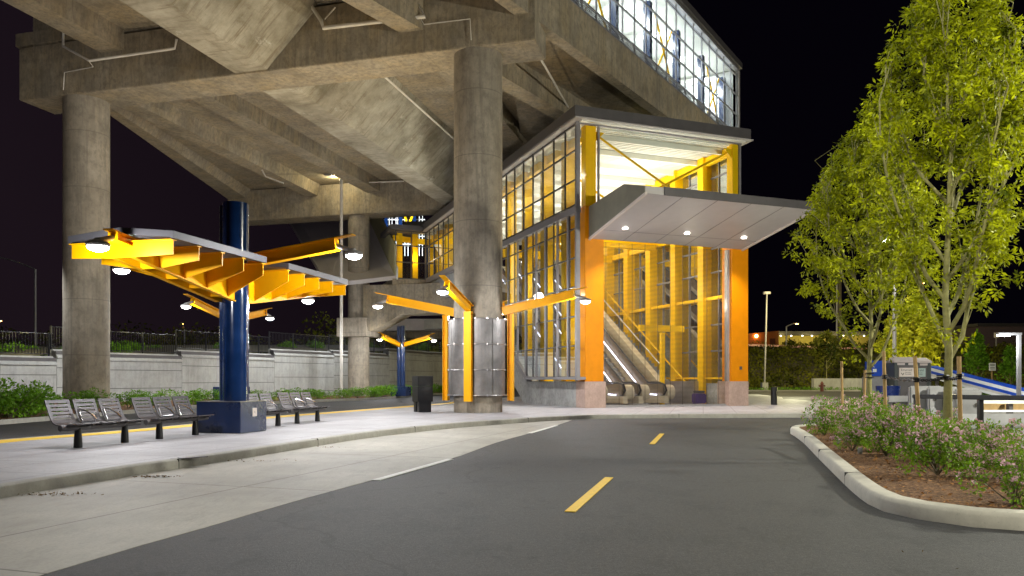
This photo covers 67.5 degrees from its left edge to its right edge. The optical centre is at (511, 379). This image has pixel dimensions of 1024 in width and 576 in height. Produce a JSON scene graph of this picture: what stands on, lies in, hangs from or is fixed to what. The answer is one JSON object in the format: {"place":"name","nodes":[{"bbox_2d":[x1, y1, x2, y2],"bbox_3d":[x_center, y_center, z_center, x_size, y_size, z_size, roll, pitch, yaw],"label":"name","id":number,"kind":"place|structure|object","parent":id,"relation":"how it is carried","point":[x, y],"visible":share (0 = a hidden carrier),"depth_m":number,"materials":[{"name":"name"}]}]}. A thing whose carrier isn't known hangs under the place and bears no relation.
{"place":"outdoors","nodes":[
{"label":"outdoors","id":0,"kind":"place"},
{"bbox_2d":[0,344,427,355],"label":"bank","id":1,"kind":"structure","parent":0,"point":[167,348],"depth_m":50.97,"materials":[{"name":"green plant"}]},
{"bbox_2d":[0,257,36,345],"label":"street lamp","id":2,"kind":"object","parent":1,"relation":"on","point":[35,317],"visible":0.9,"depth_m":69.93,"materials":[{"name":"grey metal"}]},
{"bbox_2d":[0,311,441,353],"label":"distant woods","id":3,"kind":"object","parent":1,"relation":"on","point":[332,337],"visible":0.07,"depth_m":105.23,"materials":[{"name":"green plant"}]},
{"bbox_2d":[376,319,441,339],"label":"overpass","id":4,"kind":"object","parent":1,"relation":"on","point":[416,328],"visible":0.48,"depth_m":74.00,"materials":[{"name":"concrete"}]},
{"bbox_2d":[0,391,439,419],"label":"planting bed","id":5,"kind":"object","parent":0,"point":[73,411],"visible":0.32,"depth_m":35.95,"materials":[{"name":"green plant"}]},
{"bbox_2d":[0,377,24,409],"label":"green shrub","id":6,"kind":"object","parent":5,"relation":"on","point":[5,398],"visible":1,"depth_m":24.30,"materials":[{"name":"green plant"}]},
{"bbox_2d":[0,379,60,417],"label":"green shrub","id":7,"kind":"object","parent":5,"relation":"on","point":[29,409],"visible":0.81,"depth_m":25.45,"materials":[{"name":"green plant"}]},
{"bbox_2d":[0,380,65,415],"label":"green shrub","id":8,"kind":"object","parent":5,"relation":"on","point":[26,389],"visible":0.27,"depth_m":26.69,"materials":[{"name":"green plant"}]},
{"bbox_2d":[55,387,107,410],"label":"green shrub","id":9,"kind":"object","parent":5,"relation":"on","point":[85,395],"visible":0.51,"depth_m":31.61,"materials":[{"name":"green plant"}]},
{"bbox_2d":[103,390,151,407],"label":"green shrub","id":10,"kind":"object","parent":5,"relation":"on","point":[127,402],"visible":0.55,"depth_m":33.98,"materials":[{"name":"green plant"}]},
{"bbox_2d":[128,388,177,405],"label":"green shrub","id":11,"kind":"object","parent":5,"relation":"on","point":[158,394],"visible":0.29,"depth_m":36.42,"materials":[{"name":"green plant"}]},
{"bbox_2d":[171,388,209,404],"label":"green shrub","id":12,"kind":"object","parent":5,"relation":"on","point":[195,397],"visible":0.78,"depth_m":38.42,"materials":[{"name":"green plant"}]},
{"bbox_2d":[181,294,273,399],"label":"lamp column","id":13,"kind":"structure","parent":5,"relation":"on","point":[203,306],"depth_m":40.64,"materials":[{"name":"yellow metal"}]},
{"bbox_2d":[19,0,545,412],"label":"bridge pier","id":14,"kind":"structure","parent":5,"relation":"on","point":[312,53],"depth_m":30.88,"materials":[{"name":"concrete"}]},
{"bbox_2d":[2,0,526,205],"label":"viaduct deck","id":15,"kind":"structure","parent":14,"relation":"on","point":[361,134],"depth_m":40.57,"materials":[{"name":"concrete"}]},
{"bbox_2d":[62,33,177,61],"bbox_3d":[-16.698,-14.022,31.912,5.838,1.845,0.959,0,0,15],"label":"drain pipe","id":16,"kind":"object","parent":15,"relation":"attached to","point":[116,56],"visible":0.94,"depth_m":31.61,"materials":[{"name":"metal"}]},
{"bbox_2d":[385,77,453,139],"bbox_3d":[-3.412,-13.600,42.913,0.100,0.100,23.000,0,0,15],"label":"drain pipe","id":17,"kind":"object","parent":15,"relation":"attached to","point":[415,104],"visible":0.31,"depth_m":38.16,"materials":[{"name":"metal"}]},
{"bbox_2d":[372,275,590,401],"bbox_3d":[-1.300,-1.308,29.400,6.276,4.256,6.276,0,0,-31],"label":"column light frame","id":18,"kind":"object","parent":14,"relation":"attached to","point":[457,356],"visible":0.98,"depth_m":28.56,"materials":[{"name":"yellow metal"}]},
{"bbox_2d":[328,388,351,398],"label":"green shrub","id":19,"kind":"object","parent":5,"relation":"on","point":[342,392],"visible":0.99,"depth_m":50.43,"materials":[{"name":"green plant"}]},
{"bbox_2d":[228,179,453,395],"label":"bridge pier","id":20,"kind":"structure","parent":5,"relation":"on","point":[364,321],"depth_m":57.50,"materials":[{"name":"concrete"}]},
{"bbox_2d":[340,179,342,395],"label":"light pole","id":21,"kind":"object","parent":20,"relation":"attached to","point":[341,276],"depth_m":54.50,"materials":[{"name":"grey metal"}]},
{"bbox_2d":[342,0,715,141],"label":"station platform slab","id":22,"kind":"structure","parent":20,"relation":"on","point":[588,61],"depth_m":35.08,"materials":[{"name":"concrete"}]},
{"bbox_2d":[311,3,425,29],"bbox_3d":[-5.596,-14.094,29.314,4.977,1.295,0.345,0,0,15],"label":"drain pipe","id":23,"kind":"object","parent":22,"relation":"attached to","point":[344,25],"visible":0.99,"depth_m":29.34,"materials":[{"name":"grey metal"}]},
{"bbox_2d":[570,0,741,127],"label":"platform hall","id":24,"kind":"structure","parent":22,"relation":"on","point":[682,48],"depth_m":40.78,"materials":[{"name":"glass"}]},
{"bbox_2d":[363,386,385,397],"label":"green shrub","id":25,"kind":"object","parent":5,"relation":"on","point":[372,390],"visible":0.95,"depth_m":53.54,"materials":[{"name":"green plant"}]},
{"bbox_2d":[377,326,435,395],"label":"lamp column","id":26,"kind":"structure","parent":5,"relation":"on","point":[400,343],"depth_m":57.77,"materials":[{"name":"blue metal"}]},
{"bbox_2d":[384,216,425,255],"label":"platform frame","id":27,"kind":"object","parent":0,"point":[414,222],"visible":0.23,"depth_m":92.00,"materials":[{"name":"blue metal"}]},
{"bbox_2d":[0,394,991,482],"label":"platform pavement","id":28,"kind":"structure","parent":0,"point":[24,460],"depth_m":17.39,"materials":[{"name":"grey concrete"}]},
{"bbox_2d":[44,398,147,447],"bbox_3d":[-7.886,0.815,14.622,0.717,0.870,1.960,0,0,14],"label":"bench","id":29,"kind":"object","parent":28,"relation":"on","point":[94,422],"visible":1,"depth_m":14.48,"materials":[{"name":"grey metal"}]},
{"bbox_2d":[131,396,213,438],"bbox_3d":[-7.326,0.815,16.642,0.717,0.870,1.960,0,0,14],"label":"bench","id":30,"kind":"object","parent":28,"relation":"on","point":[173,417],"visible":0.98,"depth_m":16.49,"materials":[{"name":"metal"}]},
{"bbox_2d":[68,201,362,433],"bbox_3d":[-6.725,-1.465,18.234,5.802,5.430,7.726,0,0,44],"label":"bus shelter","id":31,"kind":"object","parent":28,"relation":"on","point":[231,274],"visible":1,"depth_m":17.77,"materials":[{"name":"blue metal"}]},
{"bbox_2d":[0,402,453,442],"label":"tactile strip","id":32,"kind":"object","parent":28,"relation":"on","point":[72,435],"visible":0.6,"depth_m":18.68,"materials":[{"name":"yellow paint"}]},
{"bbox_2d":[249,393,292,425],"bbox_3d":[-6.506,0.815,20.022,0.717,0.870,1.960,0,0,14],"label":"bench","id":33,"kind":"object","parent":28,"relation":"on","point":[271,409],"visible":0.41,"depth_m":20.50,"materials":[{"name":"metal"}]},
{"bbox_2d":[277,392,330,423],"bbox_3d":[-6.006,0.815,22.222,0.717,0.870,1.960,0,0,14],"label":"bench","id":34,"kind":"object","parent":28,"relation":"on","point":[298,407],"visible":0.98,"depth_m":22.05,"materials":[{"name":"metal"}]},
{"bbox_2d":[412,376,432,411],"bbox_3d":[-3.420,0.565,29.300,0.620,1.370,0.690,0,0,-26],"label":"litter bin","id":35,"kind":"object","parent":28,"relation":"on","point":[422,392],"visible":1,"depth_m":29.02,"materials":[{"name":"black metal"}]},
{"bbox_2d":[380,105,816,407],"bbox_3d":[1.264,-5.180,46.039,11.760,12.960,34.800,0,0,-21],"label":"station entrance","id":36,"kind":"object","parent":28,"relation":"on","point":[642,219],"visible":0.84,"depth_m":36.00,"materials":[{"name":"metal"}]},
{"bbox_2d":[290,218,397,284],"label":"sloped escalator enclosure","id":37,"kind":"object","parent":36,"relation":"attached to","point":[383,266],"visible":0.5,"depth_m":60.50,"materials":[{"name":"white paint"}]},
{"bbox_2d":[553,376,634,404],"bbox_3d":[2.034,-3.611,42.427,2.075,9.692,15.556,0,0,-21],"label":"escalator","id":38,"kind":"object","parent":36,"relation":"in","point":[619,393],"visible":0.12,"depth_m":35.81,"materials":[{"name":"silver metal"}]},
{"bbox_2d":[604,328,674,404],"bbox_3d":[4.094,-3.611,43.200,2.075,9.692,15.556,0,0,-21],"label":"escalator","id":39,"kind":"object","parent":36,"relation":"in","point":[614,378],"visible":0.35,"depth_m":38.38,"materials":[{"name":"grey metal"}]},
{"bbox_2d":[604,290,684,403],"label":"stair wall","id":40,"kind":"structure","parent":36,"relation":"in","point":[632,353],"depth_m":41.30,"materials":[{"name":"metal"}]},
{"bbox_2d":[638,325,683,404],"bbox_3d":[7.212,-0.682,37.002,2.450,3.835,0.200,0,0,-21],"label":"gantry frame","id":41,"kind":"object","parent":36,"relation":"in","point":[661,342],"visible":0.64,"depth_m":36.93,"materials":[{"name":"yellow metal"}]},
{"bbox_2d":[651,381,698,403],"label":"wall","id":42,"kind":"structure","parent":36,"relation":"in","point":[685,390],"depth_m":38.20,"materials":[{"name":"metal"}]},
{"bbox_2d":[862,361,886,399],"bbox_3d":[17.750,0.180,37.550,0.920,2.160,0.700,0,0,0],"label":"blue storage box","id":43,"kind":"object","parent":28,"relation":"on","point":[877,371],"visible":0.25,"depth_m":37.30,"materials":[{"name":"plastic"}]},
{"bbox_2d":[875,386,899,403],"bbox_3d":[15.000,0.760,30.600,1.000,1.000,0.900,0,0,0],"label":"rubbish tank","id":44,"kind":"object","parent":28,"relation":"on","point":[893,390],"visible":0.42,"depth_m":30.20,"materials":[{"name":"blue plastic"}]},
{"bbox_2d":[931,366,1023,394],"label":"boom conveyor","id":45,"kind":"object","parent":28,"relation":"on","point":[987,386],"visible":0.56,"depth_m":37.10,"materials":[{"name":"blue metal"}]},
{"bbox_2d":[996,333,1021,394],"bbox_3d":[22.037,-0.379,34.000,1.030,3.357,0.200,0,0,0],"label":"lamp post","id":46,"kind":"object","parent":28,"relation":"on","point":[1018,363],"visible":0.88,"depth_m":33.93,"materials":[{"name":"grey metal"}]},
{"bbox_2d":[0,390,1023,575],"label":"road","id":47,"kind":"structure","parent":0,"point":[727,497],"depth_m":7.49,"materials":[{"name":"grey asphalt"}]},
{"bbox_2d":[0,393,441,424],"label":"planting kerb","id":48,"kind":"structure","parent":47,"relation":"on","point":[23,420],"depth_m":31.16,"materials":[{"name":"concrete"}]},
{"bbox_2d":[0,401,453,439],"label":"platform far kerb","id":49,"kind":"structure","parent":47,"relation":"on","point":[184,424],"depth_m":19.44,"materials":[{"name":"concrete"}]},
{"bbox_2d":[0,420,570,575],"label":"bus lane","id":50,"kind":"structure","parent":47,"relation":"on","point":[44,534],"depth_m":9.28,"materials":[{"name":"concrete"}]},
{"bbox_2d":[373,459,453,479],"bbox_3d":[-1.472,1.392,11.970,0.120,0.008,2.878,0,0,16],"label":"lane marking","id":51,"kind":"object","parent":50,"relation":"on","point":[410,470],"visible":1,"depth_m":11.79,"materials":[{"name":"white paint"}]},
{"bbox_2d":[21,446,956,568],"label":"leaf litter","id":52,"kind":"object","parent":50,"relation":"on","point":[155,477],"visible":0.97,"depth_m":9.36,"materials":[{"name":"plant"}]},
{"bbox_2d":[0,412,1023,497],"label":"platform kerb","id":53,"kind":"structure","parent":47,"relation":"on","point":[14,488],"depth_m":14.17,"materials":[{"name":"concrete"}]},
{"bbox_2d":[565,477,612,511],"bbox_3d":[0.994,1.392,9.463,0.115,0.008,2.909,0,0,15],"label":"lane marking","id":54,"kind":"object","parent":47,"relation":"on","point":[586,497],"visible":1,"depth_m":9.15,"materials":[{"name":"yellow paint"}]},
{"bbox_2d":[761,291,770,389],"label":"slim pole","id":55,"kind":"object","parent":47,"relation":"on","point":[764,384],"visible":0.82,"depth_m":91.91,"materials":[{"name":"grey metal"}]},
{"bbox_2d":[811,378,861,389],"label":"wall","id":56,"kind":"structure","parent":47,"relation":"on","point":[834,383],"depth_m":91.00,"materials":[{"name":"concrete"}]},
{"bbox_2d":[884,240,895,356],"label":"twin lamp post","id":57,"kind":"object","parent":47,"relation":"on","point":[893,338],"visible":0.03,"depth_m":43.92,"materials":[{"name":"grey metal"}]},
{"bbox_2d":[887,396,907,413],"bbox_3d":[12.715,0.900,25.000,0.900,0.720,0.560,0,0,14],"label":"water barrier","id":58,"kind":"object","parent":47,"relation":"on","point":[895,400],"visible":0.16,"depth_m":24.93,"materials":[{"name":"grey plastic"}]},
{"bbox_2d":[790,423,1023,530],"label":"planter kerb","id":59,"kind":"structure","parent":47,"relation":"on","point":[861,486],"depth_m":7.83,"materials":[{"name":"concrete"}]},
{"bbox_2d":[799,425,1023,509],"bbox_3d":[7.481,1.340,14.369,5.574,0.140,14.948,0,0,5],"label":"mulch bed","id":60,"kind":"object","parent":47,"relation":"on","point":[916,489],"visible":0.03,"depth_m":9.71,"materials":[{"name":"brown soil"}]},
{"bbox_2d":[800,394,839,434],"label":"flowering shrub","id":61,"kind":"object","parent":60,"relation":"on","point":[825,413],"visible":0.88,"depth_m":17.31,"materials":[{"name":"green plant"}]},
{"bbox_2d":[820,394,850,422],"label":"flowering shrub","id":62,"kind":"object","parent":60,"relation":"on","point":[836,404],"visible":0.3,"depth_m":21.31,"materials":[{"name":"green plant"}]},
{"bbox_2d":[827,401,872,436],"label":"flowering shrub","id":63,"kind":"object","parent":60,"relation":"on","point":[846,409],"visible":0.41,"depth_m":15.88,"materials":[{"name":"green plant"}]},
{"bbox_2d":[830,420,873,450],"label":"flowering shrub","id":64,"kind":"object","parent":60,"relation":"on","point":[852,437],"visible":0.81,"depth_m":13.53,"materials":[{"name":"green plant"}]},
{"bbox_2d":[832,393,882,427],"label":"flowering shrub","id":65,"kind":"object","parent":60,"relation":"on","point":[853,400],"visible":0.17,"depth_m":19.13,"materials":[{"name":"green plant"}]},
{"bbox_2d":[844,390,888,444],"bbox_3d":[7.004,0.754,14.917,0.971,1.075,0.954,0,0,-24],"label":"flowering shrub","id":66,"kind":"object","parent":60,"relation":"on","point":[858,417],"visible":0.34,"depth_m":14.87,"materials":[{"name":"green plant"}]},
{"bbox_2d":[782,94,959,402],"bbox_3d":[9.037,-2.979,19.329,4.172,8.500,4.416,0,0,0],"label":"broadleaf tree","id":67,"kind":"object","parent":60,"relation":"on","point":[828,206],"visible":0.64,"depth_m":19.17,"materials":[{"name":"green plant"}]},
{"bbox_2d":[855,405,911,455],"bbox_3d":[6.255,0.843,12.776,0.919,0.873,1.032,0,0,-42],"label":"flowering shrub","id":68,"kind":"object","parent":60,"relation":"on","point":[891,421],"visible":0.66,"depth_m":12.71,"materials":[{"name":"green plant"}]},
{"bbox_2d":[882,351,886,413],"bbox_3d":[7.395,0.362,15.200,0.124,1.837,0.072,0,0,0],"label":"timber stake","id":69,"kind":"object","parent":60,"relation":"on","point":[884,380],"visible":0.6,"depth_m":15.17,"materials":[{"name":"wood"}]},
{"bbox_2d":[882,403,937,459],"bbox_3d":[6.298,0.828,12.044,0.884,0.921,0.952,0,0,33],"label":"flowering shrub","id":70,"kind":"object","parent":60,"relation":"on","point":[903,428],"visible":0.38,"depth_m":12.00,"materials":[{"name":"green plant"}]},
{"bbox_2d":[913,356,920,451],"bbox_3d":[7.096,0.437,13.400,0.181,1.690,0.072,0,0,0],"label":"timber stake","id":71,"kind":"object","parent":60,"relation":"on","point":[917,394],"visible":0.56,"depth_m":13.37,"materials":[{"name":"wood"}]},
{"bbox_2d":[841,0,1023,451],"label":"broadleaf tree","id":72,"kind":"object","parent":60,"relation":"on","point":[923,41],"visible":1,"depth_m":12.74,"materials":[{"name":"green plant"}]},
{"bbox_2d":[881,374,964,381],"bbox_3d":[7.228,-0.018,13.700,0.446,0.141,3.124,0,0,0],"label":"tree tie","id":73,"kind":"object","parent":72,"relation":"attached to","point":[947,377],"visible":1,"depth_m":13.22,"materials":[{"name":"black rubber"}]},
{"bbox_2d":[893,415,976,475],"bbox_3d":[5.544,0.876,10.061,0.956,0.806,1.032,0,0,-31],"label":"flowering shrub","id":74,"kind":"object","parent":60,"relation":"on","point":[927,433],"visible":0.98,"depth_m":10.04,"materials":[{"name":"green plant"}]},
{"bbox_2d":[906,411,978,462],"bbox_3d":[6.572,0.885,11.566,1.133,0.808,1.029,0,0,-15],"label":"flowering shrub","id":75,"kind":"object","parent":60,"relation":"on","point":[924,415],"visible":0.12,"depth_m":11.59,"materials":[{"name":"green plant"}]},
{"bbox_2d":[956,356,962,456],"bbox_3d":[7.129,0.459,12.200,0.107,1.644,0.072,0,0,0],"label":"timber stake","id":76,"kind":"object","parent":60,"relation":"on","point":[959,394],"visible":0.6,"depth_m":12.17,"materials":[{"name":"wood"}]},
{"bbox_2d":[923,418,1007,465],"bbox_3d":[6.545,0.918,11.253,1.029,0.737,1.148,0,0,-28],"label":"flowering shrub","id":77,"kind":"object","parent":60,"relation":"on","point":[975,422],"visible":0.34,"depth_m":10.96,"materials":[{"name":"green plant"}]},
{"bbox_2d":[958,443,1007,478],"bbox_3d":[6.096,1.051,9.937,0.588,0.463,0.695,0,0,40],"label":"flowering shrub","id":78,"kind":"object","parent":60,"relation":"on","point":[980,459],"visible":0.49,"depth_m":9.92,"materials":[{"name":"green plant"}]},
{"bbox_2d":[959,427,1017,467],"bbox_3d":[6.825,0.989,11.044,0.729,0.593,0.842,0,0,-37],"label":"flowering shrub","id":79,"kind":"object","parent":60,"relation":"on","point":[986,443],"visible":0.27,"depth_m":10.98,"materials":[{"name":"green plant"}]},
{"bbox_2d":[955,439,1023,509],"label":"flowering shrub","id":80,"kind":"object","parent":60,"relation":"on","point":[1016,471],"visible":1,"depth_m":7.79,"materials":[{"name":"green plant"}]},
{"bbox_2d":[967,431,1023,481],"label":"flowering shrub","id":81,"kind":"object","parent":60,"relation":"on","point":[1013,437],"visible":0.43,"depth_m":9.52,"materials":[{"name":"green plant"}]},
{"bbox_2d":[972,418,1023,457],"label":"flowering shrub","id":82,"kind":"object","parent":60,"relation":"on","point":[998,428],"visible":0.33,"depth_m":11.23,"materials":[{"name":"green plant"}]},
{"bbox_2d":[873,286,954,366],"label":"broadleaf tree","id":83,"kind":"object","parent":47,"relation":"on","point":[912,331],"visible":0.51,"depth_m":46.17,"materials":[{"name":"green plant"}]},
{"bbox_2d":[962,329,993,376],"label":"young tree","id":84,"kind":"object","parent":47,"relation":"on","point":[977,349],"visible":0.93,"depth_m":61.82,"materials":[{"name":"green plant"}]},
{"bbox_2d":[994,344,1023,384],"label":"young tree","id":85,"kind":"object","parent":47,"relation":"on","point":[1009,365],"visible":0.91,"depth_m":59.88,"materials":[{"name":"green plant"}]},
{"bbox_2d":[0,0,1023,352],"label":"sky","id":86,"kind":"structure","parent":0,"point":[807,65],"materials":[{"name":"black"}]},
{"bbox_2d":[715,346,1023,389],"bbox_3d":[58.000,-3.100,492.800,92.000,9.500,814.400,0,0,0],"label":"hillside","id":87,"kind":"structure","parent":0,"point":[824,368],"depth_m":99.12,"materials":[{"name":"green plant"}]},
{"bbox_2d":[748,331,868,347],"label":"long low building","id":88,"kind":"structure","parent":87,"relation":"on","point":[779,337],"depth_m":138.50,"materials":[{"name":"grey metal"}]},
{"bbox_2d":[837,256,841,341],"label":"utility pole","id":89,"kind":"object","parent":87,"relation":"on","point":[840,297],"visible":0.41,"depth_m":107.71,"materials":[{"name":"brown"}]},
{"bbox_2d":[749,386,964,389],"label":"verge grass","id":90,"kind":"structure","parent":87,"relation":"on","point":[804,388],"depth_m":89.18,"materials":[{"name":"green plant"}]},
{"bbox_2d":[715,338,1023,389],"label":"slope planting","id":91,"kind":"object","parent":87,"relation":"on","point":[850,365],"visible":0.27,"depth_m":98.65,"materials":[{"name":"green plant"}]},
{"bbox_2d":[807,329,843,377],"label":"young tree","id":92,"kind":"object","parent":91,"relation":"on","point":[832,349],"visible":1,"depth_m":91.92,"materials":[{"name":"green plant"}]},
{"bbox_2d":[942,323,1023,346],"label":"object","id":93,"kind":"structure","parent":87,"relation":"on","point":[987,330],"depth_m":120.00,"materials":[{"name":"grey metal"}]},
{"bbox_2d":[886,357,919,395],"bbox_3d":[18.749,0.100,36.890,1.200,2.320,1.220,0,0,6],"label":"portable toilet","id":94,"kind":"object","parent":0,"point":[900,367],"visible":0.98,"depth_m":36.35,"materials":[{"name":"grey plastic"}]},
{"bbox_2d":[898,365,914,395],"bbox_3d":[18.691,0.240,36.340,0.760,1.800,0.024,0,0,6],"label":"door","id":95,"kind":"structure","parent":94,"relation":"in","point":[903,385],"depth_m":36.33,"materials":[{"name":"grey metal"}]},
{"bbox_2d":[917,358,931,385],"bbox_3d":[20.295,0.100,38.291,1.200,2.320,1.220,0,0,30],"label":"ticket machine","id":96,"kind":"object","parent":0,"point":[924,368],"visible":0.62,"depth_m":37.65,"materials":[{"name":"grey plastic"}]},
{"bbox_2d":[964,425,1023,451],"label":"walkway","id":97,"kind":"structure","parent":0,"point":[1018,426],"depth_m":19.21,"materials":[{"name":"concrete"}]},
{"bbox_2d":[908,386,940,417],"bbox_3d":[12.933,0.735,24.000,0.950,1.050,0.560,0,0,11],"label":"water barrier","id":98,"kind":"object","parent":97,"relation":"on","point":[922,390],"visible":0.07,"depth_m":23.93,"materials":[{"name":"grey plastic"}]},
{"bbox_2d":[926,387,956,418],"bbox_3d":[13.246,0.745,23.600,0.850,1.030,0.560,0,0,11],"label":"water barrier","id":99,"kind":"object","parent":97,"relation":"on","point":[934,405],"visible":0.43,"depth_m":23.53,"materials":[{"name":"grey plastic"}]},
{"bbox_2d":[953,390,981,429],"bbox_3d":[11.398,0.760,19.200,0.600,1.000,0.560,0,0,17],"label":"water barrier","id":100,"kind":"object","parent":97,"relation":"on","point":[969,407],"visible":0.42,"depth_m":19.08,"materials":[{"name":"grey plastic"}]},
{"bbox_2d":[912,394,1023,432],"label":"handrail fence","id":101,"kind":"object","parent":97,"relation":"on","point":[980,399],"visible":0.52,"depth_m":15.99,"materials":[{"name":"black metal"}]},
{"bbox_2d":[984,400,1023,428],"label":"board barrier","id":102,"kind":"object","parent":97,"relation":"on","point":[1009,407],"visible":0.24,"depth_m":19.50,"materials":[{"name":"white paint"}]},
{"bbox_3d":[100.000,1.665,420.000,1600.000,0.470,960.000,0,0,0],"label":"ground","id":103,"kind":"structure","parent":0,"visible":0},
{"bbox_2d":[0,348,441,401],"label":"retaining wall","id":104,"kind":"structure","parent":103,"relation":"on","point":[271,371],"depth_m":49.45,"materials":[{"name":"concrete"}]},
{"bbox_2d":[0,331,52,355],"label":"railing","id":105,"kind":"object","parent":104,"relation":"on","point":[48,353],"visible":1,"depth_m":39.92,"materials":[{"name":"black metal"}]},
{"bbox_2d":[50,326,175,352],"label":"railing","id":106,"kind":"object","parent":104,"relation":"on","point":[142,351],"visible":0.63,"depth_m":45.13,"materials":[{"name":"black metal"}]},
{"bbox_2d":[175,329,268,352],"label":"railing","id":107,"kind":"object","parent":104,"relation":"on","point":[206,349],"visible":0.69,"depth_m":49.47,"materials":[{"name":"black metal"}]},
{"bbox_2d":[269,331,383,352],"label":"railing","id":108,"kind":"object","parent":104,"relation":"on","point":[338,344],"visible":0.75,"depth_m":59.68,"materials":[{"name":"black metal"}]},
{"bbox_2d":[384,335,439,351],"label":"railing","id":109,"kind":"object","parent":104,"relation":"on","point":[417,349],"visible":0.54,"depth_m":78.47,"materials":[{"name":"black metal"}]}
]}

